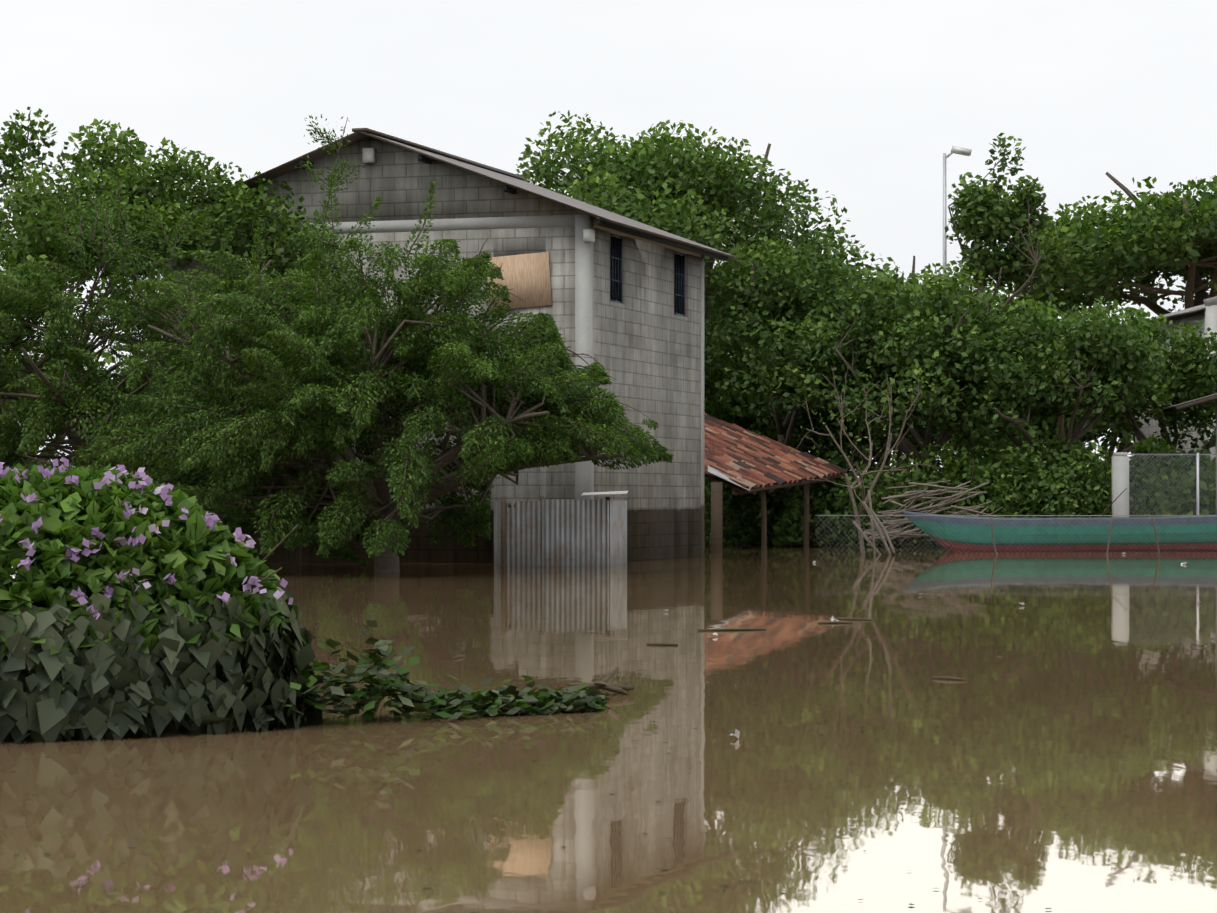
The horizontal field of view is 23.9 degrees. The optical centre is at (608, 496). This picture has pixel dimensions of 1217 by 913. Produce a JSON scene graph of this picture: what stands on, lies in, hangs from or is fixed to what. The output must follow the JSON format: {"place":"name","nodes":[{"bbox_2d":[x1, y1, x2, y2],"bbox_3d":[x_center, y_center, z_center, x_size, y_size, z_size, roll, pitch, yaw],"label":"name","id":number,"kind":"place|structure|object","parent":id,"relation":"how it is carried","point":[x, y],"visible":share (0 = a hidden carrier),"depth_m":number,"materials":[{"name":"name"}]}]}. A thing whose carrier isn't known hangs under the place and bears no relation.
{"place":"outdoors","nodes":[
{"label":"outdoors","id":0,"kind":"place"},
{"bbox_2d":[163,128,738,562],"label":"house","id":1,"kind":"structure","parent":0,"point":[619,298],"depth_m":44.93,"materials":[{"name":"concrete"}]},
{"bbox_2d":[0,541,1216,912],"bbox_3d":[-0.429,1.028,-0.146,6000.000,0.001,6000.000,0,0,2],"label":"water","id":2,"kind":"structure","parent":0,"point":[1100,723],"depth_m":11.15,"materials":[{"name":"brown liquid"}]},
{"bbox_2d":[0,457,610,743],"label":"flowering shrub","id":3,"kind":"object","parent":2,"relation":"on","point":[122,611],"visible":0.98,"depth_m":12.46,"materials":[{"name":"green plant"}]},
{"bbox_2d":[10,552,1202,912],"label":"floating litter","id":4,"kind":"object","parent":2,"relation":"on","point":[614,688],"visible":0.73,"depth_m":14.90,"materials":[{"name":"plastic"}]},
{"bbox_2d":[852,480,1002,554],"bbox_3d":[5.641,0.385,53.890,2.786,1.410,6.264,0,0,21],"label":"stick pile","id":5,"kind":"object","parent":2,"relation":"in","point":[882,533],"visible":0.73,"depth_m":55.46,"materials":[{"name":"wood"}]},
{"bbox_2d":[902,510,1216,551],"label":"boat","id":6,"kind":"object","parent":2,"relation":"on","point":[1044,536],"visible":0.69,"depth_m":53.82,"materials":[{"name":"paint"}]},
{"bbox_2d":[0,0,1216,476],"label":"sky","id":7,"kind":"structure","parent":0,"point":[863,101],"materials":[{"name":"white"}]},
{"bbox_2d":[1135,296,1216,470],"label":"house","id":8,"kind":"structure","parent":0,"point":[1205,313],"depth_m":69.74,"materials":[{"name":"concrete"}]},
{"bbox_2d":[1162,393,1216,513],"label":"shed","id":9,"kind":"structure","parent":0,"point":[1195,402],"depth_m":58.08,"materials":[{"name":"concrete"}]},
{"label":"ground","id":10,"kind":"structure","parent":0,"visible":0},
{"bbox_2d":[0,343,138,471],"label":"tree","id":11,"kind":"object","parent":10,"relation":"on","point":[104,355],"visible":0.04,"depth_m":115.68,"materials":[{"name":"green plant"}]},
{"bbox_2d":[0,107,197,464],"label":"tree","id":12,"kind":"object","parent":10,"relation":"on","point":[109,150],"visible":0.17,"depth_m":49.19,"materials":[{"name":"green plant"}]},
{"bbox_2d":[0,147,339,392],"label":"tree","id":13,"kind":"object","parent":10,"relation":"on","point":[37,247],"visible":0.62,"depth_m":43.84,"materials":[{"name":"green plant"}]},
{"bbox_2d":[0,162,375,567],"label":"tree","id":14,"kind":"object","parent":10,"relation":"on","point":[80,419],"visible":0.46,"depth_m":40.16,"materials":[{"name":"green plant"}]},
{"bbox_2d":[283,114,382,565],"bbox_3d":[-4.119,-1.930,42.087,1.371,7.323,1.038,0,0,21],"label":"wispy sapling","id":15,"kind":"object","parent":10,"relation":"on","point":[299,550],"visible":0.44,"depth_m":41.89,"materials":[{"name":"green plant"}]},
{"bbox_2d":[67,173,673,572],"bbox_3d":[-3.232,-1.316,38.975,8.182,6.114,7.833,0,0,2],"label":"tree","id":16,"kind":"object","parent":10,"relation":"on","point":[371,363],"visible":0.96,"depth_m":37.33,"materials":[{"name":"green plant"}]},
{"bbox_2d":[494,491,627,565],"bbox_3d":[-0.748,0.820,43.264,2.091,1.816,1.852,0,0,2],"label":"corrugated metal fence","id":17,"kind":"object","parent":10,"relation":"on","point":[543,531],"visible":0.6,"depth_m":42.57,"materials":[{"name":"grey metal"}]},
{"bbox_2d":[516,111,851,335],"bbox_3d":[0.966,-3.518,65.393,9.622,10.502,10.790,0,0,2],"label":"tree","id":18,"kind":"object","parent":10,"relation":"on","point":[667,192],"visible":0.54,"depth_m":63.56,"materials":[{"name":"green plant"}]},
{"bbox_2d":[704,477,812,544],"bbox_3d":[3.174,0.318,61.792,3.357,2.860,3.257,0,0,2],"label":"bush","id":19,"kind":"object","parent":10,"relation":"on","point":[746,532],"visible":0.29,"depth_m":60.69,"materials":[{"name":"green plant"}]},
{"bbox_2d":[704,412,850,550],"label":"shed","id":20,"kind":"structure","parent":10,"relation":"on","point":[735,460],"depth_m":57.53,"materials":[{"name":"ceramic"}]},
{"bbox_2d":[704,343,867,541],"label":"tree","id":21,"kind":"object","parent":10,"relation":"on","point":[714,407],"visible":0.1,"depth_m":66.06,"materials":[{"name":"green plant"}]},
{"bbox_2d":[704,232,927,359],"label":"tree canopy","id":22,"kind":"object","parent":10,"relation":"on","point":[852,248],"visible":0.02,"depth_m":88.06,"materials":[{"name":"green plant"}]},
{"bbox_2d":[704,227,937,534],"bbox_3d":[4.149,-2.021,63.061,6.526,7.513,6.484,0,0,2],"label":"tree","id":23,"kind":"object","parent":10,"relation":"on","point":[758,300],"visible":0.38,"depth_m":61.64,"materials":[{"name":"green plant"}]},
{"bbox_2d":[768,461,914,546],"bbox_3d":[4.958,0.508,59.678,3.269,2.480,3.311,0,0,2],"label":"bush","id":24,"kind":"object","parent":10,"relation":"on","point":[794,534],"visible":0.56,"depth_m":58.89,"materials":[{"name":"green plant"}]},
{"bbox_2d":[752,366,957,553],"bbox_3d":[4.459,-0.321,51.693,3.465,4.105,3.928,0,0,-27],"label":"bare tree","id":25,"kind":"object","parent":10,"relation":"on","point":[859,480],"visible":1,"depth_m":51.77,"materials":[{"name":"brown plant"}]},
{"bbox_2d":[806,439,940,468],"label":"tree","id":26,"kind":"object","parent":10,"relation":"on","point":[876,440],"depth_m":126.51,"materials":[{"name":"green plant"}]},
{"bbox_2d":[752,309,1035,538],"bbox_3d":[6.429,-1.399,65.735,6.546,6.277,7.042,0,0,2],"label":"tree","id":27,"kind":"object","parent":10,"relation":"on","point":[803,421],"visible":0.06,"depth_m":64.55,"materials":[{"name":"green plant"}]},
{"bbox_2d":[751,405,1049,481],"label":"tree","id":28,"kind":"object","parent":10,"relation":"on","point":[981,442],"visible":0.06,"depth_m":72.44,"materials":[{"name":"green plant"}]},
{"bbox_2d":[764,253,1068,546],"bbox_3d":[6.686,-1.696,60.518,6.538,6.871,6.404,0,0,-44],"label":"tree","id":29,"kind":"object","parent":10,"relation":"on","point":[940,298],"visible":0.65,"depth_m":59.33,"materials":[{"name":"green plant"}]},
{"bbox_2d":[942,145,971,466],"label":"lamp pole","id":30,"kind":"object","parent":10,"relation":"on","point":[960,150],"visible":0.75,"depth_m":81.52,"materials":[{"name":"silver metal"}]},
{"bbox_2d":[863,256,1058,455],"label":"tree canopy","id":31,"kind":"object","parent":10,"relation":"on","point":[916,281],"visible":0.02,"depth_m":93.17,"materials":[{"name":"green plant"}]},
{"bbox_2d":[895,441,1060,546],"bbox_3d":[7.628,0.306,59.188,3.885,2.887,3.612,0,0,34],"label":"bush","id":32,"kind":"object","parent":10,"relation":"on","point":[958,466],"visible":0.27,"depth_m":58.30,"materials":[{"name":"green plant"}]},
{"bbox_2d":[945,133,1053,318],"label":"slender tree","id":33,"kind":"object","parent":10,"relation":"on","point":[990,216],"visible":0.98,"depth_m":79.12,"materials":[{"name":"green plant"}]},
{"bbox_2d":[815,452,1216,554],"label":"chain link fences","id":34,"kind":"object","parent":10,"relation":"on","point":[1120,479],"visible":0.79,"depth_m":57.11,"materials":[{"name":"silver metal"}]},
{"bbox_2d":[940,401,1134,477],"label":"tree","id":35,"kind":"object","parent":10,"relation":"on","point":[1049,421],"visible":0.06,"depth_m":110.61,"materials":[{"name":"green plant"}]},
{"bbox_2d":[914,292,1169,546],"bbox_3d":[9.056,-1.211,59.856,5.648,5.881,6.012,0,0,2],"label":"tree","id":36,"kind":"object","parent":10,"relation":"on","point":[1100,363],"visible":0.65,"depth_m":58.36,"materials":[{"name":"green plant"}]},
{"bbox_2d":[956,284,1140,476],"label":"tree","id":37,"kind":"object","parent":10,"relation":"on","point":[1060,420],"visible":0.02,"depth_m":109.38,"materials":[{"name":"green plant"}]},
{"bbox_2d":[979,426,1130,517],"bbox_3d":[9.087,0.143,58.138,3.288,3.211,4.069,0,0,2],"label":"bush","id":38,"kind":"object","parent":10,"relation":"on","point":[1072,470],"visible":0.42,"depth_m":57.80,"materials":[{"name":"green plant"}]},
{"bbox_2d":[984,172,1216,321],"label":"tree canopy","id":39,"kind":"object","parent":10,"relation":"on","point":[1170,233],"visible":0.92,"depth_m":88.55,"materials":[{"name":"green plant"}]},
{"bbox_2d":[1062,307,1216,514],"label":"tree","id":40,"kind":"object","parent":10,"relation":"on","point":[1182,379],"visible":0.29,"depth_m":62.71,"materials":[{"name":"green plant"}]},
{"bbox_2d":[1129,434,1215,516],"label":"chain-link fence","id":41,"kind":"object","parent":10,"relation":"on","point":[1169,465],"visible":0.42,"depth_m":59.19,"materials":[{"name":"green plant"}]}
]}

